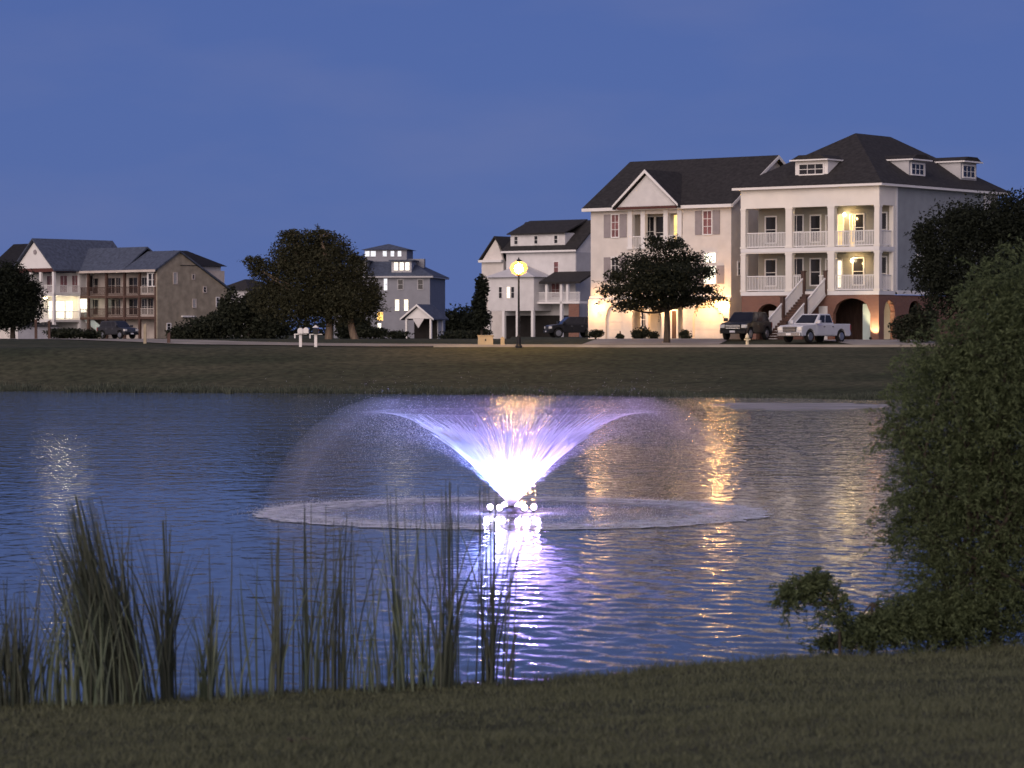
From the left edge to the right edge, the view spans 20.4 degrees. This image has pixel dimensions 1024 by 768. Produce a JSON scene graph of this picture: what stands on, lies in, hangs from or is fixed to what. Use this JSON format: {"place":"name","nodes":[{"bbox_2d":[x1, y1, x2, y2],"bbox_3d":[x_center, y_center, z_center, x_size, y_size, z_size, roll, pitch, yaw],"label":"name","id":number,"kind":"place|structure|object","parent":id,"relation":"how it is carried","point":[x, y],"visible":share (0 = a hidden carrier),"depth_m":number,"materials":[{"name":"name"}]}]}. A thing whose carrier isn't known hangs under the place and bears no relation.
{"place":"outdoors","nodes":[
{"label":"outdoors","id":0,"kind":"place"},
{"bbox_2d":[0,378,1015,399],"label":"shore grass","id":1,"kind":"structure","parent":0,"point":[421,390],"depth_m":160.22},
{"bbox_2d":[72,339,949,345],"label":"road","id":2,"kind":"structure","parent":0,"point":[177,341],"depth_m":186.95,"materials":[{"name":"asphalt"}]},
{"bbox_2d":[0,391,1023,702],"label":"water","id":3,"kind":"structure","parent":0,"point":[186,469],"depth_m":53.94,"materials":[{"name":"blue liquid"}]},
{"bbox_2d":[199,377,834,530],"bbox_3d":[0.086,1.141,55.132,14.424,2.937,14.545,0,1,0],"label":"pond fountain","id":4,"kind":"object","parent":3,"relation":"on","point":[514,480],"visible":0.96,"depth_m":54.52,"materials":[{"name":"liquid"}]},
{"bbox_2d":[709,402,891,409],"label":"sandbar","id":5,"kind":"structure","parent":3,"relation":"in","point":[781,406],"depth_m":133.85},
{"bbox_2d":[0,638,1023,767],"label":"lawn grass","id":6,"kind":"structure","parent":0,"point":[987,728],"depth_m":22.37,"materials":[{"name":"plant"}]},
{"bbox_2d":[0,333,1023,767],"bbox_3d":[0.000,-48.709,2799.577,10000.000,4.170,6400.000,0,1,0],"label":"ground","id":7,"kind":"structure","parent":0,"point":[764,371],"depth_m":166.36,"materials":[{"name":"plant"}]},
{"bbox_2d":[0,259,48,338],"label":"yard tree","id":8,"kind":"object","parent":7,"relation":"on","point":[21,301],"visible":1,"depth_m":229.00,"materials":[{"name":"green plant"}]},
{"bbox_2d":[0,323,58,338],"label":"garage block","id":9,"kind":"structure","parent":7,"relation":"on","point":[28,333],"depth_m":326.61,"materials":[{"name":"white"}]},
{"bbox_2d":[0,330,9,338],"bbox_3d":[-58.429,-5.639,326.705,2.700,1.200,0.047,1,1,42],"label":"garage door","id":10,"kind":"structure","parent":9,"relation":"in","point":[2,333],"depth_m":326.53,"materials":[{"name":"beige"}]},
{"bbox_2d":[0,578,62,708],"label":"reed clump","id":11,"kind":"object","parent":7,"relation":"on","point":[19,692],"visible":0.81,"depth_m":25.94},
{"bbox_2d":[0,564,79,706],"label":"reed clump","id":12,"kind":"object","parent":7,"relation":"on","point":[41,670],"visible":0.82,"depth_m":26.00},
{"bbox_2d":[0,238,117,338],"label":"white gable house","id":13,"kind":"structure","parent":7,"relation":"on","point":[64,290],"depth_m":339.79,"materials":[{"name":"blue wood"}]},
{"bbox_2d":[46,275,51,291],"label":"window","id":14,"kind":"structure","parent":13,"relation":"in","point":[48,277],"depth_m":343.46,"materials":[{"name":"grey glass"}]},
{"bbox_2d":[48,301,64,319],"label":"window","id":15,"kind":"structure","parent":13,"relation":"in","point":[60,305],"depth_m":342.20,"materials":[{"name":"grey"}]},
{"bbox_2d":[60,275,67,291],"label":"window","id":16,"kind":"structure","parent":13,"relation":"in","point":[63,278],"depth_m":341.45,"materials":[{"name":"grey glass"}]},
{"bbox_2d":[65,301,71,319],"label":"window","id":17,"kind":"structure","parent":13,"relation":"in","point":[68,304],"depth_m":341.04,"materials":[{"name":"grey"}]},
{"bbox_2d":[71,275,76,292],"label":"window","id":18,"kind":"structure","parent":13,"relation":"in","point":[73,277],"depth_m":340.21,"materials":[{"name":"grey glass"}]},
{"bbox_2d":[42,327,103,338],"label":"shrub","id":19,"kind":"object","parent":7,"relation":"on","point":[64,333],"visible":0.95,"depth_m":299.28,"materials":[{"name":"green plant"}]},
{"bbox_2d":[18,569,138,709],"bbox_3d":[-4.009,2.393,25.896,0.982,1.396,0.803,0,1,19],"label":"reed clump","id":20,"kind":"object","parent":7,"relation":"on","point":[69,682],"visible":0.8,"depth_m":25.89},
{"bbox_2d":[14,493,158,705],"bbox_3d":[-3.953,2.067,26.292,1.316,2.118,1.146,1,1,33],"label":"reed clump","id":21,"kind":"object","parent":7,"relation":"on","point":[90,573],"visible":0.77,"depth_m":26.18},
{"bbox_2d":[56,641,147,706],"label":"reed clump","id":22,"kind":"object","parent":7,"relation":"on","point":[120,694],"visible":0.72,"depth_m":25.93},
{"bbox_2d":[97,321,138,338],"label":"parked car","id":23,"kind":"object","parent":7,"relation":"on","point":[118,329],"visible":0.94,"depth_m":304.19,"materials":[{"name":"blue paint"}]},
{"bbox_2d":[73,564,171,704],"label":"reed clump","id":24,"kind":"object","parent":7,"relation":"on","point":[139,667],"visible":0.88,"depth_m":26.11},
{"bbox_2d":[33,247,230,338],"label":"shingle house","id":25,"kind":"structure","parent":7,"relation":"on","point":[157,292],"depth_m":334.59,"materials":[{"name":"beige"}]},
{"bbox_2d":[108,299,115,314],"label":"window","id":26,"kind":"structure","parent":25,"relation":"in","point":[111,302],"depth_m":338.38,"materials":[{"name":"black"}]},
{"bbox_2d":[108,277,115,293],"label":"window","id":27,"kind":"structure","parent":25,"relation":"in","point":[111,280],"depth_m":338.30,"materials":[{"name":"black"}]},
{"bbox_2d":[115,277,120,293],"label":"window","id":28,"kind":"structure","parent":25,"relation":"in","point":[118,279],"depth_m":337.48,"materials":[{"name":"black"}]},
{"bbox_2d":[116,298,120,314],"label":"window","id":29,"kind":"structure","parent":25,"relation":"in","point":[118,300],"depth_m":337.56,"materials":[{"name":"black"}]},
{"bbox_2d":[128,298,137,314],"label":"window","id":30,"kind":"structure","parent":25,"relation":"in","point":[132,302],"depth_m":335.75,"materials":[{"name":"black"}]},
{"bbox_2d":[128,277,137,293],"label":"window","id":31,"kind":"structure","parent":25,"relation":"in","point":[132,281],"depth_m":335.67,"materials":[{"name":"black"}]},
{"bbox_2d":[141,298,147,314],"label":"window","id":32,"kind":"structure","parent":25,"relation":"in","point":[144,301],"depth_m":334.36,"materials":[{"name":"grey glass"}]},
{"bbox_2d":[141,277,147,293],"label":"window","id":33,"kind":"structure","parent":25,"relation":"in","point":[143,279],"depth_m":334.44,"materials":[{"name":"grey glass"}]},
{"bbox_2d":[147,298,153,314],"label":"window","id":34,"kind":"structure","parent":25,"relation":"in","point":[150,300],"depth_m":333.54,"materials":[{"name":"beige"}]},
{"bbox_2d":[143,323,146,343],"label":"bollard","id":35,"kind":"object","parent":7,"relation":"on","point":[144,333],"visible":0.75,"depth_m":189.88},
{"bbox_2d":[114,508,210,702],"bbox_3d":[-3.250,2.161,26.690,0.923,1.980,0.859,0,1,-12],"label":"reed clump","id":36,"kind":"object","parent":7,"relation":"on","point":[167,670],"visible":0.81,"depth_m":26.66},
{"bbox_2d":[164,310,240,338],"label":"hedge","id":37,"kind":"object","parent":7,"relation":"on","point":[208,326],"visible":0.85,"depth_m":243.61,"materials":[{"name":"green plant"}]},
{"bbox_2d":[169,582,241,701],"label":"reed clump","id":38,"kind":"object","parent":7,"relation":"on","point":[208,688],"visible":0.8,"depth_m":26.61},
{"bbox_2d":[177,637,291,701],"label":"reed clump","id":39,"kind":"object","parent":7,"relation":"on","point":[229,689],"visible":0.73,"depth_m":26.67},
{"bbox_2d":[227,279,272,306],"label":"cottage","id":40,"kind":"structure","parent":7,"relation":"on","point":[241,286],"depth_m":421.52,"materials":[{"name":"grey"}]},
{"bbox_2d":[215,285,295,338],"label":"tall shrub","id":41,"kind":"object","parent":7,"relation":"on","point":[241,318],"visible":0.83,"depth_m":234.49,"materials":[{"name":"green plant"}]},
{"bbox_2d":[242,524,287,696],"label":"reed clump","id":42,"kind":"object","parent":7,"relation":"on","point":[281,647],"visible":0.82,"depth_m":26.80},
{"bbox_2d":[208,535,322,698],"bbox_3d":[-2.316,2.275,26.837,0.963,1.683,0.616,-1,1,-37],"label":"reed clump","id":43,"kind":"object","parent":7,"relation":"on","point":[274,652],"visible":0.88,"depth_m":26.76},
{"bbox_2d":[294,327,308,346],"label":"letter box","id":44,"kind":"object","parent":7,"relation":"on","point":[301,331],"visible":0.88,"depth_m":181.90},
{"bbox_2d":[283,319,333,335],"bbox_3d":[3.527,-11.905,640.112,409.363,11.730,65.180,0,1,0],"label":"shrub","id":45,"kind":"object","parent":7,"relation":"on","point":[323,326],"visible":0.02,"depth_m":619.18,"materials":[{"name":"green plant"}]},
{"bbox_2d":[273,503,346,694],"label":"reed clump","id":46,"kind":"object","parent":7,"relation":"on","point":[307,665],"visible":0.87,"depth_m":27.05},
{"bbox_2d":[239,223,391,338],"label":"oak tree","id":47,"kind":"object","parent":7,"relation":"on","point":[304,281],"visible":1,"depth_m":213.91,"materials":[{"name":"green plant"}]},
{"bbox_2d":[309,325,321,346],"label":"letter box","id":48,"kind":"object","parent":7,"relation":"on","point":[315,330],"visible":0.84,"depth_m":181.91,"materials":[{"name":"metal"}]},
{"bbox_2d":[299,511,381,692],"bbox_3d":[-1.636,2.138,27.242,0.615,1.948,0.723,-1,1,-33],"label":"reed clump","id":49,"kind":"object","parent":7,"relation":"on","point":[333,644],"visible":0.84,"depth_m":27.18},
{"bbox_2d":[334,315,370,338],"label":"background tree","id":50,"kind":"object","parent":7,"relation":"on","point":[342,333],"visible":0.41,"depth_m":328.87,"materials":[{"name":"green plant"}]},
{"bbox_2d":[341,538,415,693],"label":"reed clump","id":51,"kind":"object","parent":7,"relation":"on","point":[376,664],"visible":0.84,"depth_m":27.02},
{"bbox_2d":[355,324,413,338],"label":"shrub","id":52,"kind":"object","parent":7,"relation":"on","point":[371,332],"visible":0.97,"depth_m":299.44,"materials":[{"name":"green plant"}]},
{"bbox_2d":[334,244,448,337],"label":"cupola house","id":53,"kind":"structure","parent":7,"relation":"on","point":[407,281],"depth_m":352.58,"materials":[{"name":"grey wood"}]},
{"bbox_2d":[397,279,403,289],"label":"window","id":54,"kind":"structure","parent":53,"relation":"in","point":[400,282],"depth_m":352.29,"materials":[{"name":"grey"}]},
{"bbox_2d":[360,484,442,691],"bbox_3d":[-0.998,2.024,27.256,0.641,2.120,1.012,0,1,19],"label":"reed clump","id":55,"kind":"object","parent":7,"relation":"on","point":[396,603],"visible":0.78,"depth_m":27.31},
{"bbox_2d":[400,304,448,338],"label":"pavilion","id":56,"kind":"structure","parent":7,"relation":"on","point":[428,319],"depth_m":339.81,"materials":[{"name":"white"}]},
{"bbox_2d":[382,636,468,691],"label":"reed clump","id":57,"kind":"object","parent":7,"relation":"on","point":[430,681],"visible":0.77,"depth_m":27.24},
{"bbox_2d":[388,477,513,690],"bbox_3d":[-0.651,1.977,27.222,1.395,2.166,0.856,0,1,-20],"label":"reed clump","id":58,"kind":"object","parent":7,"relation":"on","point":[447,645],"visible":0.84,"depth_m":27.26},
{"bbox_2d":[445,303,472,333],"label":"background tree","id":59,"kind":"object","parent":7,"relation":"on","point":[454,317],"visible":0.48,"depth_m":397.88,"materials":[{"name":"green plant"}]},
{"bbox_2d":[434,327,493,338],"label":"shrub","id":60,"kind":"object","parent":7,"relation":"on","point":[460,334],"visible":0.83,"depth_m":299.61,"materials":[{"name":"green plant"}]},
{"bbox_2d":[459,310,475,331],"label":"background tree","id":61,"kind":"object","parent":7,"relation":"on","point":[466,321],"visible":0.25,"depth_m":389.50,"materials":[{"name":"green plant"}]},
{"bbox_2d":[470,273,492,334],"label":"slender tree","id":62,"kind":"object","parent":7,"relation":"on","point":[481,318],"visible":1,"depth_m":289.57,"materials":[{"name":"green plant"}]},
{"bbox_2d":[477,335,493,344],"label":"utility box","id":63,"kind":"object","parent":7,"relation":"on","point":[485,339],"visible":0.81,"depth_m":185.98,"materials":[{"name":"metal"}]},
{"bbox_2d":[442,480,537,686],"bbox_3d":[-0.168,2.017,27.938,0.969,2.183,0.732,1,1,41],"label":"reed clump","id":64,"kind":"object","parent":7,"relation":"on","point":[490,655],"visible":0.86,"depth_m":27.78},
{"bbox_2d":[494,548,534,686],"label":"reed clump","id":65,"kind":"object","parent":7,"relation":"on","point":[510,665],"visible":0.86,"depth_m":27.48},
{"bbox_2d":[510,257,527,347],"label":"street lamp","id":66,"kind":"object","parent":7,"relation":"on","point":[518,267],"visible":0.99,"depth_m":179.57,"materials":[{"name":"metal"}]},
{"bbox_2d":[543,317,587,337],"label":"parked car","id":67,"kind":"object","parent":7,"relation":"on","point":[570,325],"visible":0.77,"depth_m":261.06,"materials":[{"name":"black paint"}]},
{"bbox_2d":[585,329,604,338],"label":"shrub","id":68,"kind":"object","parent":7,"relation":"on","point":[596,333],"visible":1,"depth_m":207.79,"materials":[{"name":"green plant"}]},
{"bbox_2d":[630,325,651,338],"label":"shrub","id":69,"kind":"object","parent":7,"relation":"on","point":[640,334],"visible":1,"depth_m":205.98,"materials":[{"name":"green plant"}]},
{"bbox_2d":[648,331,659,338],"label":"shrub","id":70,"kind":"object","parent":7,"relation":"on","point":[653,335],"visible":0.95,"depth_m":205.76,"materials":[{"name":"green plant"}]},
{"bbox_2d":[591,232,729,342],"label":"street tree","id":71,"kind":"object","parent":7,"relation":"on","point":[663,284],"visible":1,"depth_m":189.00,"materials":[{"name":"green plant"}]},
{"bbox_2d":[582,155,785,338],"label":"pediment house","id":72,"kind":"structure","parent":7,"relation":"on","point":[695,204],"depth_m":214.94,"materials":[{"name":"beige"}]},
{"bbox_2d":[607,306,622,338],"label":"garage door","id":73,"kind":"structure","parent":72,"relation":"in","point":[614,319],"depth_m":217.41,"materials":[{"name":"beige"}]},
{"bbox_2d":[611,214,619,237],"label":"window","id":74,"kind":"structure","parent":72,"relation":"in","point":[615,218],"depth_m":217.31,"materials":[{"name":"red glass"}]},
{"bbox_2d":[611,256,619,282],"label":"window","id":75,"kind":"structure","parent":72,"relation":"in","point":[613,264],"depth_m":217.41,"materials":[{"name":"grey glass"}]},
{"bbox_2d":[648,216,654,235],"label":"window","id":76,"kind":"structure","parent":72,"relation":"in","point":[651,219],"depth_m":217.31,"materials":[{"name":"black glass"}]},
{"bbox_2d":[655,216,662,248],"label":"window","id":77,"kind":"structure","parent":72,"relation":"in","point":[658,219],"depth_m":216.88,"materials":[{"name":"black glass"}]},
{"bbox_2d":[671,309,677,337],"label":"door","id":78,"kind":"structure","parent":72,"relation":"in","point":[674,313],"depth_m":214.04,"materials":[{"name":"brown wood"}]},
{"bbox_2d":[673,214,676,248],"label":"window","id":79,"kind":"structure","parent":72,"relation":"in","point":[674,215],"depth_m":215.93,"materials":[{"name":"yellow"}]},
{"bbox_2d":[694,305,719,337],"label":"garage door","id":80,"kind":"structure","parent":72,"relation":"in","point":[707,320],"depth_m":212.17,"materials":[{"name":"beige"}]},
{"bbox_2d":[702,210,712,234],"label":"window","id":81,"kind":"structure","parent":72,"relation":"in","point":[707,215],"depth_m":212.07,"materials":[{"name":"red glass"}]},
{"bbox_2d":[703,265,716,284],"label":"window","id":82,"kind":"structure","parent":72,"relation":"in","point":[713,281],"depth_m":211.86,"materials":[{"name":"grey"}]},
{"bbox_2d":[703,252,716,263],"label":"window","id":83,"kind":"structure","parent":72,"relation":"in","point":[714,254],"depth_m":211.91,"materials":[{"name":"grey"}]},
{"bbox_2d":[678,329,692,338],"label":"shrub","id":84,"kind":"object","parent":7,"relation":"on","point":[684,334],"visible":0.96,"depth_m":205.87,"materials":[{"name":"green plant"}]},
{"bbox_2d":[433,344,952,346],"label":"kerb","id":85,"kind":"structure","parent":7,"relation":"on","point":[539,345],"depth_m":181.16,"materials":[{"name":"concrete"}]},
{"bbox_2d":[765,564,862,656],"bbox_3d":[3.231,2.598,30.668,0.982,1.331,0.726,0,1,-12],"label":"willow sapling","id":86,"kind":"object","parent":7,"relation":"on","point":[809,588],"visible":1,"depth_m":30.57,"materials":[{"name":"green plant"}]},
{"bbox_2d":[777,314,850,342],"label":"pickup truck","id":87,"kind":"object","parent":7,"relation":"on","point":[809,327],"visible":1,"depth_m":189.59,"materials":[{"name":"silver metal"}]},
{"bbox_2d":[732,133,1010,339],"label":"porch house","id":88,"kind":"structure","parent":7,"relation":"on","point":[836,220],"depth_m":204.15,"materials":[{"name":"grey"}]},
{"bbox_2d":[765,259,776,286],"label":"window","id":89,"kind":"structure","parent":88,"relation":"in","point":[770,264],"depth_m":208.01,"materials":[{"name":"black glass"}]},
{"bbox_2d":[765,216,776,243],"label":"door","id":90,"kind":"structure","parent":88,"relation":"in","point":[770,221],"depth_m":208.01,"materials":[{"name":"black glass"}]},
{"bbox_2d":[795,258,803,284],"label":"window","id":91,"kind":"structure","parent":88,"relation":"in","point":[799,262],"depth_m":206.55,"materials":[{"name":"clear glass"}]},
{"bbox_2d":[795,214,803,247],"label":"door","id":92,"kind":"structure","parent":88,"relation":"in","point":[799,218],"depth_m":206.50,"materials":[{"name":"clear glass"}]},
{"bbox_2d":[809,258,820,285],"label":"window","id":93,"kind":"structure","parent":88,"relation":"in","point":[814,263],"depth_m":205.74,"materials":[{"name":"clear glass"}]},
{"bbox_2d":[810,214,820,242],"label":"door","id":94,"kind":"structure","parent":88,"relation":"in","point":[815,220],"depth_m":205.64,"materials":[{"name":"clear glass"}]},
{"bbox_2d":[819,306,827,339],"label":"door","id":95,"kind":"structure","parent":88,"relation":"in","point":[822,309],"depth_m":202.70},
{"bbox_2d":[825,214,837,246],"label":"door","id":96,"kind":"structure","parent":88,"relation":"in","point":[826,216],"depth_m":204.99,"materials":[{"name":"white wood"}]},
{"bbox_2d":[838,260,842,288],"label":"window","id":97,"kind":"structure","parent":88,"relation":"in","point":[840,262],"depth_m":204.39,"materials":[{"name":"yellow"}]},
{"bbox_2d":[838,214,843,244],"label":"window","id":98,"kind":"structure","parent":88,"relation":"in","point":[840,216],"depth_m":204.34,"materials":[{"name":"yellow"}]},
{"bbox_2d":[849,213,855,246],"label":"window","id":99,"kind":"structure","parent":88,"relation":"in","point":[850,215],"depth_m":203.79,"materials":[{"name":"yellow"}]},
{"bbox_2d":[852,257,864,285],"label":"window","id":100,"kind":"structure","parent":88,"relation":"in","point":[858,265],"depth_m":203.49,"materials":[{"name":"clear glass"}]},
{"bbox_2d":[852,213,864,241],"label":"door","id":101,"kind":"structure","parent":88,"relation":"in","point":[860,217],"depth_m":203.39,"materials":[{"name":"clear glass"}]},
{"bbox_2d":[863,304,869,339],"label":"side door","id":102,"kind":"structure","parent":88,"relation":"in","point":[866,313],"depth_m":201.32,"materials":[{"name":"white paint"}]},
{"bbox_2d":[882,256,887,290],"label":"window","id":103,"kind":"structure","parent":88,"relation":"in","point":[884,258],"depth_m":202.11,"materials":[{"name":"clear glass"}]},
{"bbox_2d":[882,212,887,245],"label":"window","id":104,"kind":"structure","parent":88,"relation":"in","point":[884,214],"depth_m":202.06,"materials":[{"name":"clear glass"}]},
{"bbox_2d":[797,585,999,655],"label":"bank shrub","id":105,"kind":"object","parent":7,"relation":"on","point":[905,621],"visible":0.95,"depth_m":30.89,"materials":[{"name":"green plant"}]},
{"bbox_2d":[887,303,939,342],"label":"shrub","id":106,"kind":"object","parent":7,"relation":"on","point":[910,321],"visible":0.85,"depth_m":189.98,"materials":[{"name":"green plant"}]},
{"bbox_2d":[856,231,1023,651],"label":"willow shrub","id":107,"kind":"object","parent":7,"relation":"on","point":[997,474],"visible":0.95,"depth_m":31.30,"materials":[{"name":"green plant"}]},
{"bbox_2d":[902,187,1023,342],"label":"evergreen tree","id":108,"kind":"object","parent":7,"relation":"on","point":[980,231],"visible":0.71,"depth_m":174.43,"materials":[{"name":"green plant"}]},
{"bbox_2d":[0,0,1023,331],"label":"sky","id":109,"kind":"structure","parent":0,"point":[209,129],"materials":[{"name":"blue"}]},
{"bbox_2d":[478,219,590,338],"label":"dormer house","id":110,"kind":"structure","parent":0,"point":[555,278],"depth_m":311.84,"materials":[{"name":"white"}]},
{"bbox_2d":[584,338,725,344],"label":"driveway","id":111,"kind":"structure","parent":0,"point":[711,341],"depth_m":192.12,"materials":[{"name":"concrete"}]},
{"bbox_2d":[720,312,771,339],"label":"parked car","id":112,"kind":"object","parent":111,"relation":"on","point":[742,324],"visible":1,"depth_m":196.04,"materials":[{"name":"black paint"}]},
{"bbox_2d":[826,339,935,344],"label":"driveway","id":113,"kind":"structure","parent":0,"point":[877,342],"depth_m":190.28,"materials":[{"name":"concrete"}]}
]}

